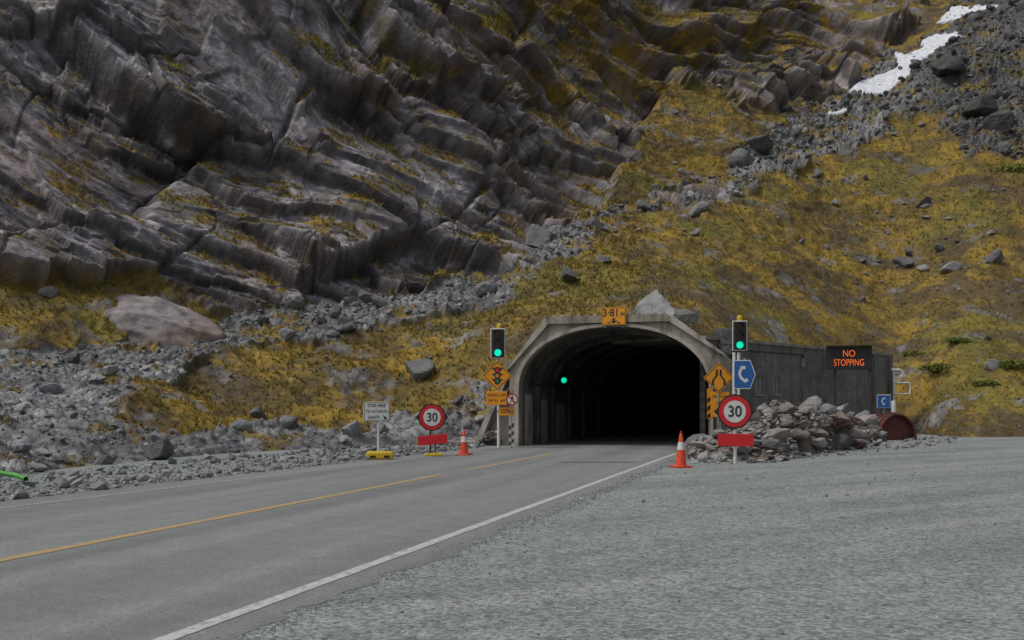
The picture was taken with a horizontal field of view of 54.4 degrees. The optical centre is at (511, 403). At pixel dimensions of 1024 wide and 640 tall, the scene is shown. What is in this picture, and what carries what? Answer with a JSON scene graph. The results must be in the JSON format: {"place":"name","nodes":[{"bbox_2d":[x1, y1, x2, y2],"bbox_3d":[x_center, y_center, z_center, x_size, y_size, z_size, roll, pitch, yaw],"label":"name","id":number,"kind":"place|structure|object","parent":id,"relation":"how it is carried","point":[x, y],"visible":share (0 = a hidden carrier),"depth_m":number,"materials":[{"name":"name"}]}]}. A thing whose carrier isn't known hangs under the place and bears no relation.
{"place":"outdoors","nodes":[
{"label":"outdoors","id":0,"kind":"place"},
{"bbox_2d":[0,448,676,639],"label":"road","id":1,"kind":"structure","parent":0,"point":[196,558],"depth_m":12.54,"materials":[{"name":"grey asphalt"}]},
{"bbox_2d":[363,402,392,459],"bbox_3d":[-3.919,0.804,29.223,0.870,1.691,0.505,0,0,-6],"label":"stop here sign","id":2,"kind":"object","parent":1,"relation":"on","point":[376,411],"visible":1,"depth_m":29.14,"materials":[{"name":"white paint"}]},
{"bbox_2d":[416,403,447,455],"bbox_3d":[-2.487,0.826,30.952,1.016,1.648,0.340,0,0,-5],"label":"speed limit sign","id":3,"kind":"object","parent":1,"relation":"on","point":[431,417],"visible":1,"depth_m":30.91,"materials":[{"name":"red metal"}]},
{"bbox_2d":[455,428,472,454],"bbox_3d":[-1.528,1.220,31.696,0.440,0.860,0.440,0,0,18],"label":"traffic cone","id":4,"kind":"object","parent":1,"relation":"on","point":[463,448],"visible":0.99,"depth_m":31.61,"materials":[{"name":"orange plastic"}]},
{"bbox_2d":[491,323,504,447],"bbox_3d":[-0.486,-0.647,36.541,0.466,4.594,0.592,0,0,39],"label":"traffic light","id":5,"kind":"object","parent":1,"relation":"on","point":[498,342],"visible":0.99,"depth_m":36.49,"materials":[{"name":"white paint"}]},
{"bbox_2d":[482,361,511,390],"bbox_3d":[-0.533,-1.004,36.412,1.100,1.100,0.156,0,0,4],"label":"signals ahead sign","id":6,"kind":"object","parent":5,"relation":"attached to","point":[497,375],"visible":1,"depth_m":36.34,"materials":[{"name":"metal"}]},
{"bbox_2d":[497,407,514,415],"bbox_3d":[-0.213,0.304,36.463,0.640,0.310,0.158,0,0,4],"label":"distance plate","id":7,"kind":"object","parent":5,"relation":"attached to","point":[504,411],"visible":1,"depth_m":36.39,"materials":[{"name":"metal"}]},
{"bbox_2d":[509,416,513,445],"bbox_3d":[-0.022,1.062,36.929,0.190,1.176,0.100,0,0,4],"label":"hazard marker","id":8,"kind":"object","parent":1,"relation":"on","point":[510,430],"visible":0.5,"depth_m":36.88,"materials":[{"name":"white paint"}]},
{"bbox_2d":[506,387,517,447],"bbox_3d":[0.002,0.523,36.235,0.444,2.254,0.093,0,0,4],"label":"no pedestrians sign","id":9,"kind":"object","parent":1,"relation":"on","point":[511,398],"visible":1,"depth_m":36.20,"materials":[{"name":"white metal"}]},
{"bbox_2d":[486,391,506,404],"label":"road sign","id":10,"kind":"object","parent":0,"point":[495,397],"visible":1,"depth_m":36.34,"materials":[{"name":"metal"}]},
{"bbox_2d":[0,0,1023,473],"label":"mountain hillside","id":11,"kind":"structure","parent":0,"point":[246,84],"depth_m":63.04,"materials":[{"name":"grey stone"}]},
{"bbox_2d":[104,294,225,346],"bbox_3d":[-16.319,-3.486,45.717,6.542,2.963,4.015,11,-3,0],"label":"slab boulder","id":12,"kind":"object","parent":11,"relation":"on","point":[145,319],"visible":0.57,"depth_m":44.62,"materials":[{"name":"grey stone"}]},
{"bbox_2d":[0,0,1023,472],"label":"tussock grass","id":13,"kind":"structure","parent":11,"relation":"on","point":[562,300],"depth_m":60.43,"materials":[{"name":"yellow plant"}]},
{"bbox_2d":[0,0,1023,471],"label":"scree stones","id":14,"kind":"object","parent":11,"relation":"on","point":[296,302],"visible":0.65,"depth_m":69.03,"materials":[{"name":"grey stone"}]},
{"bbox_2d":[0,0,1023,471],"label":"scree rubble","id":15,"kind":"object","parent":11,"relation":"on","point":[94,440],"visible":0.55,"depth_m":40.23,"materials":[{"name":"stone"}]},
{"bbox_2d":[7,3,1023,456],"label":"hillside stones","id":16,"kind":"object","parent":11,"relation":"on","point":[939,247],"visible":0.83,"depth_m":75.41,"materials":[{"name":"grey stone"}]},
{"bbox_2d":[38,56,1014,459],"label":"boulders","id":17,"kind":"object","parent":11,"relation":"on","point":[536,236],"visible":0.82,"depth_m":71.39,"materials":[{"name":"grey stone"}]},
{"bbox_2d":[903,350,924,356],"bbox_3d":[24.288,-2.961,60.027,1.213,0.484,1.247,0,0,-45],"label":"green shrub","id":18,"kind":"object","parent":11,"relation":"on","point":[916,353],"visible":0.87,"depth_m":59.88,"materials":[{"name":"green plant"}]},
{"bbox_2d":[917,361,955,372],"bbox_3d":[24.211,-2.106,56.332,2.186,0.784,2.028,0,0,-43],"label":"green shrub","id":19,"kind":"object","parent":11,"relation":"on","point":[935,367],"visible":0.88,"depth_m":56.09,"materials":[{"name":"green plant"}]},
{"bbox_2d":[944,336,975,342],"bbox_3d":[26.437,-3.703,58.765,1.631,0.565,1.302,0,0,30],"label":"green shrub","id":20,"kind":"object","parent":11,"relation":"on","point":[959,339],"visible":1,"depth_m":58.57,"materials":[{"name":"green plant"}]},
{"bbox_2d":[969,379,998,386],"bbox_3d":[25.446,-1.077,53.420,1.637,0.519,1.259,0,0,30],"label":"green shrub","id":21,"kind":"object","parent":11,"relation":"on","point":[984,382],"visible":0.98,"depth_m":53.24,"materials":[{"name":"green plant"}]},
{"bbox_2d":[989,162,1023,172],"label":"green shrub","id":22,"kind":"object","parent":11,"relation":"on","point":[1018,168],"visible":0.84,"depth_m":86.13,"materials":[{"name":"green plant"}]},
{"bbox_2d":[999,358,1023,369],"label":"green shrub","id":23,"kind":"object","parent":11,"relation":"on","point":[1011,364],"visible":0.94,"depth_m":54.67,"materials":[{"name":"green plant"}]},
{"bbox_2d":[0,434,1023,639],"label":"ground","id":24,"kind":"structure","parent":0,"point":[690,559],"depth_m":10.31,"materials":[{"name":"grey gravel"}]},
{"bbox_2d":[0,470,27,480],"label":"green hose","id":25,"kind":"object","parent":24,"relation":"on","point":[15,475],"visible":0.95,"depth_m":21.07,"materials":[{"name":"green plastic"}]},
{"bbox_2d":[0,443,484,500],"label":"roadside stones","id":26,"kind":"object","parent":24,"relation":"on","point":[75,480],"visible":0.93,"depth_m":24.31,"materials":[{"name":"grey stone"}]},
{"bbox_2d":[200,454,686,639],"bbox_3d":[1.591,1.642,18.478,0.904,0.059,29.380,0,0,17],"label":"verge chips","id":27,"kind":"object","parent":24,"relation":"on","point":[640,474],"visible":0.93,"depth_m":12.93,"materials":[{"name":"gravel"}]},
{"bbox_2d":[434,430,502,445],"bbox_3d":[-1.572,1.181,40.064,3.516,1.174,3.201,0,0,19],"label":"portal rubble","id":28,"kind":"object","parent":24,"relation":"on","point":[489,435],"visible":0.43,"depth_m":38.65,"materials":[{"name":"stone"}]},
{"bbox_2d":[475,312,731,445],"bbox_3d":[13.135,-0.818,70.894,9.700,5.035,70.140,0,0,17],"label":"tunnel portal","id":29,"kind":"object","parent":24,"relation":"on","point":[610,387],"visible":0.8,"depth_m":44.60,"materials":[{"name":"grey concrete"}]},
{"bbox_2d":[550,376,568,384],"bbox_3d":[1.993,-0.970,42.263,0.810,0.400,0.250,0,0,17],"label":"tunnel signal lamp","id":30,"kind":"object","parent":29,"relation":"attached to","point":[564,380],"visible":1,"depth_m":42.10,"materials":[{"name":"green glass"}]},
{"bbox_2d":[602,307,625,327],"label":"clearance sign","id":31,"kind":"object","parent":29,"relation":"attached to","point":[613,316],"visible":1,"depth_m":36.98,"materials":[{"name":"metal"}]},
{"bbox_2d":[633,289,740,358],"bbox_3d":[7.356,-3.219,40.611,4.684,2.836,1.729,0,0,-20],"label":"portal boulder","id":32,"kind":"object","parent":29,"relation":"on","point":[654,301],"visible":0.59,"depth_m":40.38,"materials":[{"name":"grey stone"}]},
{"bbox_2d":[670,431,691,467],"bbox_3d":[4.334,1.180,25.546,0.440,0.940,0.440,0,0,-17],"label":"traffic cone","id":33,"kind":"object","parent":24,"relation":"on","point":[680,460],"visible":1,"depth_m":25.46,"materials":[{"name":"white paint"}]},
{"bbox_2d":[707,388,712,435],"bbox_3d":[7.072,0.562,35.629,0.200,2.176,0.100,0,0,4],"label":"hazard marker","id":34,"kind":"object","parent":24,"relation":"on","point":[709,391],"visible":0.65,"depth_m":35.59,"materials":[{"name":"black paint"}]},
{"bbox_2d":[703,363,731,428],"bbox_3d":[7.229,0.113,34.844,1.060,3.075,0.100,0,0,6],"label":"road narrows sign","id":35,"kind":"object","parent":24,"relation":"on","point":[718,377],"visible":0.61,"depth_m":34.80,"materials":[{"name":"metal"}]},
{"bbox_2d":[711,392,728,416],"bbox_3d":[7.283,0.045,34.883,0.640,0.880,0.103,0,0,6],"label":"passing bay plate","id":36,"kind":"object","parent":35,"relation":"attached to","point":[714,401],"visible":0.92,"depth_m":34.85,"materials":[{"name":"metal"}]},
{"bbox_2d":[714,394,755,462],"bbox_3d":[6.110,0.696,27.350,1.135,1.908,0.164,0,0,3],"label":"speed limit sign","id":37,"kind":"object","parent":24,"relation":"on","point":[734,412],"visible":1,"depth_m":27.29,"materials":[{"name":"red metal"}]},
{"bbox_2d":[732,315,746,394],"bbox_3d":[7.812,-0.684,34.045,0.444,4.669,0.591,0,0,39],"label":"traffic light","id":38,"kind":"object","parent":24,"relation":"on","point":[739,334],"visible":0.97,"depth_m":33.99,"materials":[{"name":"white paint"}]},
{"bbox_2d":[732,352,755,393],"bbox_3d":[7.866,-0.037,33.766,0.765,3.375,0.155,0,0,6],"label":"emergency phone sign","id":39,"kind":"object","parent":24,"relation":"on","point":[743,374],"visible":0.76,"depth_m":33.70,"materials":[{"name":"blue metal"}]},
{"bbox_2d":[685,406,885,461],"bbox_3d":[11.715,0.918,36.599,21.922,1.868,6.505,0,0,-43],"label":"rubble heap","id":40,"kind":"object","parent":24,"relation":"on","point":[762,453],"visible":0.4,"depth_m":32.33,"materials":[{"name":"grey stone"}]},
{"bbox_2d":[684,395,887,461],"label":"rubble rocks","id":41,"kind":"object","parent":40,"relation":"on","point":[772,438],"visible":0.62,"depth_m":32.21,"materials":[{"name":"grey stone"}]},
{"bbox_2d":[829,409,853,428],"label":"rubble slabs","id":42,"kind":"structure","parent":40,"relation":"on","point":[838,415],"depth_m":34.88,"materials":[{"name":"grey stone"}]},
{"bbox_2d":[700,393,887,434],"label":"wall","id":43,"kind":"structure","parent":24,"relation":"on","point":[857,404],"depth_m":45.84,"materials":[{"name":"grey concrete"}]},
{"bbox_2d":[700,376,756,393],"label":"wall","id":44,"kind":"structure","parent":43,"relation":"on","point":[704,384],"depth_m":42.10,"materials":[{"name":"grey concrete"}]},
{"bbox_2d":[757,378,761,393],"bbox_3d":[10.713,-0.750,43.304,0.040,0.700,0.550,0,0,42],"label":"window","id":45,"kind":"structure","parent":44,"relation":"attached to","point":[758,385],"depth_m":43.34,"materials":[{"name":"grey glass"}]},
{"bbox_2d":[762,378,772,393],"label":"wall","id":46,"kind":"structure","parent":43,"relation":"on","point":[767,385],"depth_m":43.79,"materials":[{"name":"grey concrete"}]},
{"bbox_2d":[773,378,778,393],"bbox_3d":[11.738,-0.750,44.434,0.040,0.700,0.600,0,0,42],"label":"window","id":47,"kind":"structure","parent":43,"relation":"on","point":[777,386],"depth_m":44.49,"materials":[{"name":"grey glass"}]},
{"bbox_2d":[779,379,887,395],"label":"wall","id":48,"kind":"structure","parent":43,"relation":"on","point":[805,387],"depth_m":48.09,"materials":[{"name":"grey concrete"}]},
{"bbox_2d":[700,339,887,382],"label":"wall","id":49,"kind":"structure","parent":48,"relation":"on","point":[775,365],"depth_m":45.84,"materials":[{"name":"grey concrete"}]},
{"bbox_2d":[612,336,891,355],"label":"roof","id":50,"kind":"structure","parent":49,"relation":"on","point":[657,342],"depth_m":43.51,"materials":[{"name":"concrete"}]},
{"bbox_2d":[747,350,802,358],"bbox_3d":[11.149,-2.114,43.636,0.064,0.328,7.029,0,0,42],"label":"conduit","id":51,"kind":"object","parent":49,"relation":"attached to","point":[775,352],"visible":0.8,"depth_m":44.09,"materials":[{"name":"metal"}]},
{"bbox_2d":[801,359,805,367],"bbox_3d":[13.507,-1.850,46.204,0.120,0.400,0.300,0,0,42],"label":"junction box","id":52,"kind":"object","parent":49,"relation":"attached to","point":[803,363],"visible":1,"depth_m":46.10,"materials":[{"name":"metal"}]},
{"bbox_2d":[690,434,956,463],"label":"heap edge stones","id":53,"kind":"object","parent":24,"relation":"on","point":[825,452],"visible":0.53,"depth_m":31.87,"materials":[{"name":"grey stone"}]},
{"bbox_2d":[825,345,872,413],"bbox_3d":[15.631,-0.509,46.174,2.070,4.318,0.568,0,0,14],"label":"no stopping led sign","id":54,"kind":"object","parent":24,"relation":"on","point":[844,357],"visible":0.98,"depth_m":46.17,"materials":[{"name":"black metal"}]},
{"bbox_2d":[873,354,877,413],"bbox_3d":[19.127,-0.433,52.410,0.097,4.267,0.400,0,0,42],"label":"pilaster","id":55,"kind":"object","parent":24,"relation":"on","point":[875,378],"visible":0.64,"depth_m":52.30,"materials":[{"name":"grey concrete"}]},
{"bbox_2d":[877,395,890,412],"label":"phone sign","id":56,"kind":"object","parent":24,"relation":"on","point":[883,401],"visible":0.83,"depth_m":49.49,"materials":[{"name":"blue metal"}]},
{"bbox_2d":[888,356,892,412],"bbox_3d":[20.465,-0.433,53.870,0.117,4.267,0.360,0,0,42],"label":"pilaster end","id":57,"kind":"object","parent":24,"relation":"on","point":[890,376],"visible":0.5,"depth_m":53.76,"materials":[{"name":"grey concrete"}]},
{"bbox_2d":[891,368,910,400],"bbox_3d":[20.968,-0.211,53.712,1.056,3.321,0.224,0,0,0],"label":"vent pipe","id":58,"kind":"object","parent":57,"relation":"attached to","point":[901,376],"visible":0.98,"depth_m":53.64,"materials":[{"name":"white metal"}]},
{"bbox_2d":[891,401,895,412],"bbox_3d":[19.152,0.760,50.000,0.230,1.780,0.224,0,0,0],"label":"marker post","id":59,"kind":"object","parent":24,"relation":"on","point":[893,406],"visible":0.47,"depth_m":49.92,"materials":[{"name":"white paint"}]},
{"bbox_2d":[876,413,916,439],"bbox_3d":[16.895,1.038,44.950,1.985,1.229,1.800,0,0,-12],"label":"rusty culvert","id":60,"kind":"object","parent":24,"relation":"on","point":[896,426],"visible":0.65,"depth_m":44.32,"materials":[{"name":"metal"}]},
{"bbox_2d":[515,419,699,448],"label":"tunnel roadway","id":61,"kind":"structure","parent":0,"point":[664,436],"depth_m":46.27,"materials":[{"name":"grey asphalt"}]}
]}

